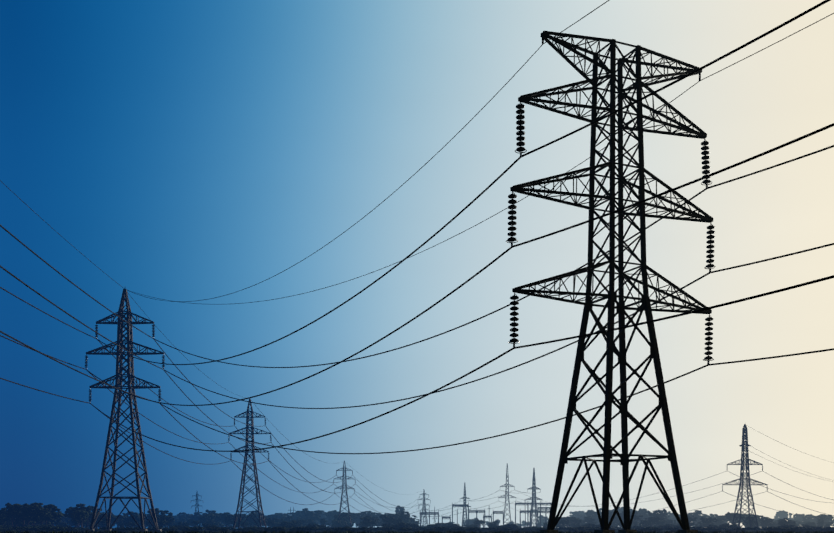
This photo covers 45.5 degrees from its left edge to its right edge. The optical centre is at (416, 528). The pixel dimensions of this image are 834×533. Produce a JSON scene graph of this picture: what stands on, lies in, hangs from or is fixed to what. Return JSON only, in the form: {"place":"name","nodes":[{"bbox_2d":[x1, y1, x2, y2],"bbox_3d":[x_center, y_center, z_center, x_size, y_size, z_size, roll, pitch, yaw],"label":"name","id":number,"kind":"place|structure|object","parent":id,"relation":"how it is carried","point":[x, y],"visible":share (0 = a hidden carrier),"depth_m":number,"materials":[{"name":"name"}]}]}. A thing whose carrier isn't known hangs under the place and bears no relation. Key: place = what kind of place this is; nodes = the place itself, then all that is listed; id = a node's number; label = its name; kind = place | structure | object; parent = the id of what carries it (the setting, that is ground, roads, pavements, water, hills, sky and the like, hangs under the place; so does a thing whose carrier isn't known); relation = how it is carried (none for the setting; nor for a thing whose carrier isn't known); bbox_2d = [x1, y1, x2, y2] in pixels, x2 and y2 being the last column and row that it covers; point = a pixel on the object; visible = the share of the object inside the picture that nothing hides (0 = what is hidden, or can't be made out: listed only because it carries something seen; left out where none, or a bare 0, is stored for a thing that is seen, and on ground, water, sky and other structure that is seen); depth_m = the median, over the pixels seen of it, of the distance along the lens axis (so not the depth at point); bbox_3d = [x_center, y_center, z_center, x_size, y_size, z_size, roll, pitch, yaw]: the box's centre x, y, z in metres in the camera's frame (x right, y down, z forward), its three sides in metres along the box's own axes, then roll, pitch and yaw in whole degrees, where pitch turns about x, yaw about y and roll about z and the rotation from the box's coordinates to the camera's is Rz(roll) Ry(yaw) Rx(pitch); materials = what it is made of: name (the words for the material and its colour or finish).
{"place":"outdoors","nodes":[
{"label":"outdoors","id":0,"kind":"place"},
{"bbox_2d":[0,528,825,532],"bbox_3d":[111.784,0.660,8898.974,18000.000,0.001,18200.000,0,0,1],"label":"ground","id":1,"kind":"structure","parent":0,"point":[487,531],"depth_m":215.88,"materials":[{"name":"black"}]},
{"bbox_2d":[0,509,20,526],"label":"tree","id":2,"kind":"object","parent":1,"relation":"on","point":[11,516],"visible":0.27,"depth_m":496.05,"materials":[{"name":"black plant"}]},
{"bbox_2d":[14,511,28,525],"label":"tree","id":3,"kind":"object","parent":1,"relation":"on","point":[21,522],"visible":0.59,"depth_m":474.44,"materials":[{"name":"black plant"}]},
{"bbox_2d":[5,502,38,526],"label":"tree","id":4,"kind":"object","parent":1,"relation":"on","point":[16,509],"visible":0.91,"depth_m":444.52,"materials":[{"name":"black plant"}]},
{"bbox_2d":[31,507,52,523],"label":"tree","id":5,"kind":"object","parent":1,"relation":"on","point":[44,514],"visible":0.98,"depth_m":440.39,"materials":[{"name":"black plant"}]},
{"bbox_2d":[30,502,63,523],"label":"tree","id":6,"kind":"object","parent":1,"relation":"on","point":[53,508],"visible":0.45,"depth_m":453.20,"materials":[{"name":"black plant"}]},
{"bbox_2d":[49,509,61,525],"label":"tree","id":7,"kind":"object","parent":1,"relation":"on","point":[59,518],"visible":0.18,"depth_m":606.47,"materials":[{"name":"black plant"}]},
{"bbox_2d":[64,507,77,526],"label":"tree","id":8,"kind":"object","parent":1,"relation":"on","point":[68,512],"visible":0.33,"depth_m":571.93,"materials":[{"name":"black plant"}]},
{"bbox_2d":[70,503,90,526],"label":"tree","id":9,"kind":"object","parent":1,"relation":"on","point":[82,506],"visible":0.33,"depth_m":451.49,"materials":[{"name":"black plant"}]},
{"bbox_2d":[70,510,92,526],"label":"tree","id":10,"kind":"object","parent":1,"relation":"on","point":[80,515],"visible":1,"depth_m":434.96,"materials":[{"name":"black plant"}]},
{"bbox_2d":[84,505,96,527],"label":"tree","id":11,"kind":"object","parent":1,"relation":"on","point":[91,509],"visible":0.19,"depth_m":573.03,"materials":[{"name":"black plant"}]},
{"bbox_2d":[92,508,101,527],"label":"tree","id":12,"kind":"object","parent":1,"relation":"on","point":[97,520],"visible":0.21,"depth_m":593.45,"materials":[{"name":"black plant"}]},
{"bbox_2d":[97,513,110,526],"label":"tree","id":13,"kind":"object","parent":1,"relation":"on","point":[103,519],"visible":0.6,"depth_m":497.50,"materials":[{"name":"black plant"}]},
{"bbox_2d":[85,289,164,531],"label":"pylon","id":14,"kind":"object","parent":1,"relation":"on","point":[119,379],"visible":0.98,"depth_m":182.82,"materials":[{"name":"metal"}]},
{"bbox_2d":[0,335,85,369],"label":"wire","id":15,"kind":"object","parent":14,"relation":"attached to","point":[43,353],"visible":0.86,"depth_m":160.09,"materials":[{"name":"metal"}]},
{"bbox_2d":[0,378,89,403],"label":"wire","id":16,"kind":"object","parent":14,"relation":"attached to","point":[42,391],"visible":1,"depth_m":155.41,"materials":[{"name":"metal"}]},
{"bbox_2d":[0,287,96,338],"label":"wire","id":17,"kind":"object","parent":14,"relation":"attached to","point":[44,312],"visible":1,"depth_m":152.32,"materials":[{"name":"metal"}]},
{"bbox_2d":[1,181,122,287],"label":"wire","id":18,"kind":"object","parent":14,"relation":"attached to","point":[57,232],"visible":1,"depth_m":140.84,"materials":[{"name":"metal"}]},
{"bbox_2d":[0,225,153,338],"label":"wire","id":19,"kind":"object","parent":14,"relation":"attached to","point":[68,279],"visible":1,"depth_m":128.41,"materials":[{"name":"metal"}]},
{"bbox_2d":[0,331,159,403],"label":"wire","id":20,"kind":"object","parent":14,"relation":"attached to","point":[64,364],"visible":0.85,"depth_m":123.31,"materials":[{"name":"metal"}]},
{"bbox_2d":[0,265,163,369],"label":"wire","id":21,"kind":"object","parent":14,"relation":"attached to","point":[69,314],"visible":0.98,"depth_m":122.65,"materials":[{"name":"metal"}]},
{"bbox_2d":[90,373,228,443],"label":"wire","id":22,"kind":"object","parent":14,"relation":"attached to","point":[155,423],"visible":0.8,"depth_m":236.74,"materials":[{"name":"metal"}]},
{"bbox_2d":[98,410,228,464],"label":"wire","id":23,"kind":"object","parent":14,"relation":"attached to","point":[159,450],"visible":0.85,"depth_m":239.59,"materials":[{"name":"metal"}]},
{"bbox_2d":[127,292,244,397],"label":"wire","id":24,"kind":"object","parent":14,"relation":"attached to","point":[176,348],"visible":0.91,"depth_m":227.06,"materials":[{"name":"metal"}]},
{"bbox_2d":[154,340,260,426],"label":"wire","id":25,"kind":"object","parent":14,"relation":"attached to","point":[197,390],"visible":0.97,"depth_m":223.74,"materials":[{"name":"metal"}]},
{"bbox_2d":[160,404,268,464],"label":"wire","id":26,"kind":"object","parent":14,"relation":"attached to","point":[202,442],"visible":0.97,"depth_m":221.85,"materials":[{"name":"metal"}]},
{"bbox_2d":[86,247,511,405],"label":"wire","id":27,"kind":"object","parent":14,"relation":"attached to","point":[480,271],"visible":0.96,"depth_m":109.09,"materials":[{"name":"metal"}]},
{"bbox_2d":[90,348,513,451],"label":"wire","id":28,"kind":"object","parent":14,"relation":"attached to","point":[492,360],"visible":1,"depth_m":110.56,"materials":[{"name":"metal"}]},
{"bbox_2d":[97,157,520,364],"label":"wire","id":29,"kind":"object","parent":14,"relation":"attached to","point":[470,203],"visible":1,"depth_m":108.87,"materials":[{"name":"metal"}]},
{"bbox_2d":[125,44,542,301],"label":"wire","id":30,"kind":"object","parent":14,"relation":"attached to","point":[375,207],"visible":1,"depth_m":111.19,"materials":[{"name":"metal"}]},
{"bbox_2d":[128,81,699,303],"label":"wire","id":31,"kind":"object","parent":14,"relation":"attached to","point":[443,241],"visible":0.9,"depth_m":122.52,"materials":[{"name":"metal"}]},
{"bbox_2d":[154,188,706,367],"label":"wire","id":32,"kind":"object","parent":14,"relation":"attached to","point":[446,331],"visible":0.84,"depth_m":124.98,"materials":[{"name":"metal"}]},
{"bbox_2d":[160,364,707,453],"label":"wire","id":33,"kind":"object","parent":14,"relation":"attached to","point":[451,444],"visible":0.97,"depth_m":123.70,"materials":[{"name":"metal"}]},
{"bbox_2d":[164,272,709,408],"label":"wire","id":34,"kind":"object","parent":14,"relation":"attached to","point":[443,389],"visible":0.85,"depth_m":125.15,"materials":[{"name":"metal"}]},
{"bbox_2d":[151,516,165,525],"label":"tree","id":35,"kind":"object","parent":1,"relation":"on","point":[161,520],"visible":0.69,"depth_m":482.78,"materials":[{"name":"black plant"}]},
{"bbox_2d":[146,508,172,522],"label":"tree","id":36,"kind":"object","parent":1,"relation":"on","point":[158,511],"visible":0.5,"depth_m":653.04,"materials":[{"name":"black plant"}]},
{"bbox_2d":[161,515,173,524],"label":"tree","id":37,"kind":"object","parent":1,"relation":"on","point":[168,518],"visible":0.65,"depth_m":546.19,"materials":[{"name":"black plant"}]},
{"bbox_2d":[177,512,192,518],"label":"tree","id":38,"kind":"object","parent":1,"relation":"on","point":[180,514],"visible":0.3,"depth_m":1408.18,"materials":[{"name":"black plant"}]},
{"bbox_2d":[186,527,202,530],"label":"bush","id":39,"kind":"object","parent":1,"relation":"on","point":[196,528],"visible":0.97,"depth_m":187.24,"materials":[{"name":"black plant"}]},
{"bbox_2d":[191,492,201,523],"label":"pylon","id":40,"kind":"object","parent":1,"relation":"on","point":[196,495],"visible":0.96,"depth_m":1162.29,"materials":[{"name":"metal"}]},
{"bbox_2d":[201,514,220,522],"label":"tree","id":41,"kind":"object","parent":1,"relation":"on","point":[211,517],"visible":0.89,"depth_m":840.95,"materials":[{"name":"black plant"}]},
{"bbox_2d":[201,526,220,531],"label":"bush","id":42,"kind":"object","parent":1,"relation":"on","point":[214,529],"visible":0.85,"depth_m":193.97,"materials":[{"name":"black plant"}]},
{"bbox_2d":[219,512,231,526],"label":"tree","id":43,"kind":"object","parent":1,"relation":"on","point":[222,518],"visible":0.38,"depth_m":893.44,"materials":[{"name":"black plant"}]},
{"bbox_2d":[224,515,242,523],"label":"tree","id":44,"kind":"object","parent":1,"relation":"on","point":[227,518],"visible":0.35,"depth_m":719.40,"materials":[{"name":"black plant"}]},
{"bbox_2d":[228,399,271,527],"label":"pylon","id":45,"kind":"object","parent":1,"relation":"on","point":[246,447],"visible":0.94,"depth_m":337.77,"materials":[{"name":"metal"}]},
{"bbox_2d":[99,341,229,426],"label":"wire","id":46,"kind":"object","parent":45,"relation":"attached to","point":[163,399],"visible":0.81,"depth_m":238.64,"materials":[{"name":"metal"}]},
{"bbox_2d":[164,371,270,443],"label":"wire","id":47,"kind":"object","parent":45,"relation":"attached to","point":[203,413],"visible":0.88,"depth_m":218.19,"materials":[{"name":"metal"}]},
{"bbox_2d":[234,463,330,504],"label":"wire","id":48,"kind":"object","parent":45,"relation":"attached to","point":[279,497],"visible":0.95,"depth_m":441.29,"materials":[{"name":"metal"}]},
{"bbox_2d":[236,428,335,482],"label":"wire","id":49,"kind":"object","parent":45,"relation":"attached to","point":[285,472],"visible":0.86,"depth_m":452.34,"materials":[{"name":"metal"}]},
{"bbox_2d":[265,425,350,482],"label":"wire","id":50,"kind":"object","parent":45,"relation":"attached to","point":[300,465],"visible":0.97,"depth_m":428.54,"materials":[{"name":"metal"}]},
{"bbox_2d":[269,461,348,504],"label":"wire","id":51,"kind":"object","parent":45,"relation":"attached to","point":[298,490],"visible":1,"depth_m":401.87,"materials":[{"name":"metal"}]},
{"bbox_2d":[271,442,354,492],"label":"wire","id":52,"kind":"object","parent":45,"relation":"attached to","point":[303,477],"visible":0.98,"depth_m":407.08,"materials":[{"name":"metal"}]},
{"bbox_2d":[247,512,260,523],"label":"tree","id":53,"kind":"object","parent":1,"relation":"on","point":[250,519],"visible":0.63,"depth_m":778.46,"materials":[{"name":"green plant"}]},
{"bbox_2d":[253,517,267,525],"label":"tree","id":54,"kind":"object","parent":1,"relation":"on","point":[257,521],"visible":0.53,"depth_m":651.77,"materials":[{"name":"green plant"}]},
{"bbox_2d":[286,511,303,519],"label":"tree","id":55,"kind":"object","parent":1,"relation":"on","point":[297,514],"visible":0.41,"depth_m":1144.20,"materials":[{"name":"green plant"}]},
{"bbox_2d":[299,508,315,522],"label":"tree","id":56,"kind":"object","parent":1,"relation":"on","point":[305,510],"visible":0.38,"depth_m":1056.99,"materials":[{"name":"green plant"}]},
{"bbox_2d":[303,510,322,521],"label":"tree","id":57,"kind":"object","parent":1,"relation":"on","point":[314,516],"visible":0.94,"depth_m":956.19,"materials":[{"name":"green plant"}]},
{"bbox_2d":[324,512,334,525],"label":"tree","id":58,"kind":"object","parent":1,"relation":"on","point":[330,516],"visible":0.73,"depth_m":1049.34,"materials":[{"name":"green plant"}]},
{"bbox_2d":[334,512,352,521],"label":"tree","id":59,"kind":"object","parent":1,"relation":"on","point":[343,518],"visible":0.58,"depth_m":718.62,"materials":[{"name":"green plant"}]},
{"bbox_2d":[333,460,355,525],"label":"pylon","id":60,"kind":"object","parent":1,"relation":"on","point":[343,488],"visible":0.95,"depth_m":649.53,"materials":[{"name":"metal"}]},
{"bbox_2d":[342,512,359,520],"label":"tree","id":61,"kind":"object","parent":1,"relation":"on","point":[353,516],"visible":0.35,"depth_m":837.79,"materials":[{"name":"green plant"}]},
{"bbox_2d":[361,511,372,516],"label":"tree","id":62,"kind":"object","parent":1,"relation":"on","point":[366,513],"visible":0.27,"depth_m":914.24,"materials":[{"name":"green plant"}]},
{"bbox_2d":[360,517,376,526],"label":"tree","id":63,"kind":"object","parent":1,"relation":"on","point":[366,521],"visible":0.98,"depth_m":469.66,"materials":[{"name":"green plant"}]},
{"bbox_2d":[358,527,378,530],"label":"tree","id":64,"kind":"object","parent":1,"relation":"on","point":[363,529],"visible":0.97,"depth_m":188.36,"materials":[{"name":"green plant"}]},
{"bbox_2d":[365,515,379,526],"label":"tree","id":65,"kind":"object","parent":1,"relation":"on","point":[371,518],"visible":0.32,"depth_m":627.88,"materials":[{"name":"green plant"}]},
{"bbox_2d":[379,515,394,523],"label":"tree","id":66,"kind":"object","parent":1,"relation":"on","point":[390,521],"visible":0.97,"depth_m":486.15,"materials":[{"name":"green plant"}]},
{"bbox_2d":[393,505,404,514],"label":"tree","id":67,"kind":"object","parent":1,"relation":"on","point":[399,509],"visible":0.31,"depth_m":1058.68,"materials":[{"name":"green plant"}]},
{"bbox_2d":[392,514,411,522],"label":"tree","id":68,"kind":"object","parent":1,"relation":"on","point":[395,516],"visible":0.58,"depth_m":655.03,"materials":[{"name":"green plant"}]},
{"bbox_2d":[399,511,410,519],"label":"tree","id":69,"kind":"object","parent":1,"relation":"on","point":[407,514],"visible":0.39,"depth_m":687.07,"materials":[{"name":"green plant"}]},
{"bbox_2d":[418,490,430,524],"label":"pylon","id":70,"kind":"object","parent":1,"relation":"on","point":[423,494],"visible":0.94,"depth_m":1119.30,"materials":[{"name":"metal"}]},
{"bbox_2d":[460,482,470,525],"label":"transmission tower","id":71,"kind":"structure","parent":1,"relation":"on","point":[463,515],"depth_m":998.42,"materials":[{"name":"metal"}]},
{"bbox_2d":[420,501,550,527],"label":"substation gantries","id":72,"kind":"object","parent":1,"relation":"on","point":[545,510],"visible":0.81,"depth_m":994.87,"materials":[{"name":"metal"}]},
{"bbox_2d":[498,464,515,523],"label":"transmission tower","id":73,"kind":"structure","parent":1,"relation":"on","point":[508,485],"depth_m":996.96,"materials":[{"name":"metal"}]},
{"bbox_2d":[526,468,541,526],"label":"transmission tower","id":74,"kind":"structure","parent":1,"relation":"on","point":[533,487],"depth_m":997.11,"materials":[{"name":"metal"}]},
{"bbox_2d":[538,515,548,524],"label":"tree","id":75,"kind":"object","parent":1,"relation":"on","point":[542,520],"visible":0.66,"depth_m":1396.11,"materials":[{"name":"green plant"}]},
{"bbox_2d":[569,518,581,525],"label":"tree","id":76,"kind":"object","parent":1,"relation":"on","point":[576,520],"visible":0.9,"depth_m":569.17,"materials":[{"name":"green plant"}]},
{"bbox_2d":[569,511,586,516],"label":"tree","id":77,"kind":"object","parent":1,"relation":"on","point":[580,512],"visible":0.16,"depth_m":1408.23,"materials":[{"name":"green plant"}]},
{"bbox_2d":[586,509,601,521],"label":"tree","id":78,"kind":"object","parent":1,"relation":"on","point":[591,512],"visible":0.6,"depth_m":894.42,"materials":[{"name":"green plant"}]},
{"bbox_2d":[506,31,715,532],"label":"pylon","id":79,"kind":"object","parent":1,"relation":"on","point":[620,307],"visible":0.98,"depth_m":91.59,"materials":[{"name":"metal"}]},
{"bbox_2d":[543,0,608,43],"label":"wire","id":80,"kind":"object","parent":79,"relation":"attached to","point":[576,22],"visible":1,"depth_m":84.91,"materials":[{"name":"metal"}]},
{"bbox_2d":[511,123,833,247],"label":"wire","id":81,"kind":"object","parent":79,"relation":"attached to","point":[727,168],"visible":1,"depth_m":69.02,"materials":[{"name":"metal"}]},
{"bbox_2d":[513,275,833,348],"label":"wire","id":82,"kind":"object","parent":79,"relation":"attached to","point":[740,300],"visible":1,"depth_m":69.16,"materials":[{"name":"metal"}]},
{"bbox_2d":[520,0,830,157],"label":"wire","id":83,"kind":"object","parent":79,"relation":"attached to","point":[712,62],"visible":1,"depth_m":70.17,"materials":[{"name":"metal"}]},
{"bbox_2d":[700,13,833,80],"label":"wire","id":84,"kind":"object","parent":79,"relation":"attached to","point":[768,46],"visible":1,"depth_m":89.29,"materials":[{"name":"metal"}]},
{"bbox_2d":[706,145,833,188],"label":"wire","id":85,"kind":"object","parent":79,"relation":"attached to","point":[809,154],"visible":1,"depth_m":89.50,"materials":[{"name":"metal"}]},
{"bbox_2d":[708,348,833,365],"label":"wire","id":86,"kind":"object","parent":79,"relation":"attached to","point":[772,357],"visible":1,"depth_m":90.17,"materials":[{"name":"metal"}]},
{"bbox_2d":[709,243,833,272],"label":"wire","id":87,"kind":"object","parent":79,"relation":"attached to","point":[773,258],"visible":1,"depth_m":90.04,"materials":[{"name":"metal"}]},
{"bbox_2d":[619,511,637,521],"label":"tree","id":88,"kind":"object","parent":1,"relation":"on","point":[622,515],"visible":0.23,"depth_m":690.41,"materials":[{"name":"green plant"}]},
{"bbox_2d":[630,515,643,524],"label":"tree","id":89,"kind":"object","parent":1,"relation":"on","point":[636,517],"visible":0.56,"depth_m":550.63,"materials":[{"name":"green plant"}]},
{"bbox_2d":[632,508,649,521],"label":"tree","id":90,"kind":"object","parent":1,"relation":"on","point":[640,510],"visible":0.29,"depth_m":909.98,"materials":[{"name":"green plant"}]},
{"bbox_2d":[639,510,650,519],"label":"tree","id":91,"kind":"object","parent":1,"relation":"on","point":[644,514],"visible":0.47,"depth_m":860.94,"materials":[{"name":"green plant"}]},
{"bbox_2d":[648,510,665,524],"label":"tree","id":92,"kind":"object","parent":1,"relation":"on","point":[656,513],"visible":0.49,"depth_m":652.85,"materials":[{"name":"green plant"}]},
{"bbox_2d":[687,510,705,523],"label":"tree","id":93,"kind":"object","parent":1,"relation":"on","point":[696,513],"visible":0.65,"depth_m":833.92,"materials":[{"name":"green plant"}]},
{"bbox_2d":[701,517,718,525],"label":"tree","id":94,"kind":"object","parent":1,"relation":"on","point":[706,520],"visible":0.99,"depth_m":523.20,"materials":[{"name":"green plant"}]},
{"bbox_2d":[725,512,744,522],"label":"tree","id":95,"kind":"object","parent":1,"relation":"on","point":[729,515],"visible":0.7,"depth_m":651.37,"materials":[{"name":"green plant"}]},
{"bbox_2d":[722,424,767,527],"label":"pylon","id":96,"kind":"object","parent":1,"relation":"on","point":[743,450],"visible":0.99,"depth_m":424.13,"materials":[{"name":"metal"}]},
{"bbox_2d":[511,471,725,506],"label":"wire","id":97,"kind":"object","parent":96,"relation":"attached to","point":[630,499],"visible":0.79,"depth_m":552.72,"materials":[{"name":"metal"}]},
{"bbox_2d":[524,471,761,506],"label":"wire","id":98,"kind":"object","parent":96,"relation":"attached to","point":[657,499],"visible":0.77,"depth_m":561.61,"materials":[{"name":"metal"}]},
{"bbox_2d":[760,518,775,526],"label":"tree","id":99,"kind":"object","parent":1,"relation":"on","point":[767,520],"visible":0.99,"depth_m":597.53,"materials":[{"name":"green plant"}]},
{"bbox_2d":[776,513,791,518],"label":"tree","id":100,"kind":"object","parent":1,"relation":"on","point":[782,515],"visible":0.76,"depth_m":1543.65,"materials":[{"name":"green plant"}]},
{"bbox_2d":[793,513,805,519],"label":"tree","id":101,"kind":"object","parent":1,"relation":"on","point":[798,516],"visible":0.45,"depth_m":1320.30,"materials":[{"name":"grey plant"}]},
{"bbox_2d":[802,515,811,523],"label":"tree","id":102,"kind":"object","parent":1,"relation":"on","point":[805,518],"visible":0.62,"depth_m":1058.30,"materials":[{"name":"grey plant"}]},
{"bbox_2d":[815,514,831,522],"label":"tree","id":103,"kind":"object","parent":1,"relation":"on","point":[823,516],"visible":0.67,"depth_m":858.62,"materials":[{"name":"grey plant"}]},
{"bbox_2d":[0,0,833,527],"label":"sky","id":104,"kind":"structure","parent":0,"point":[189,150],"materials":[{"name":"blue"}]},
{"bbox_2d":[732,527,753,530],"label":"tree","id":105,"kind":"object","parent":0,"point":[739,529],"visible":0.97,"depth_m":184.56,"materials":[{"name":"black plant"}]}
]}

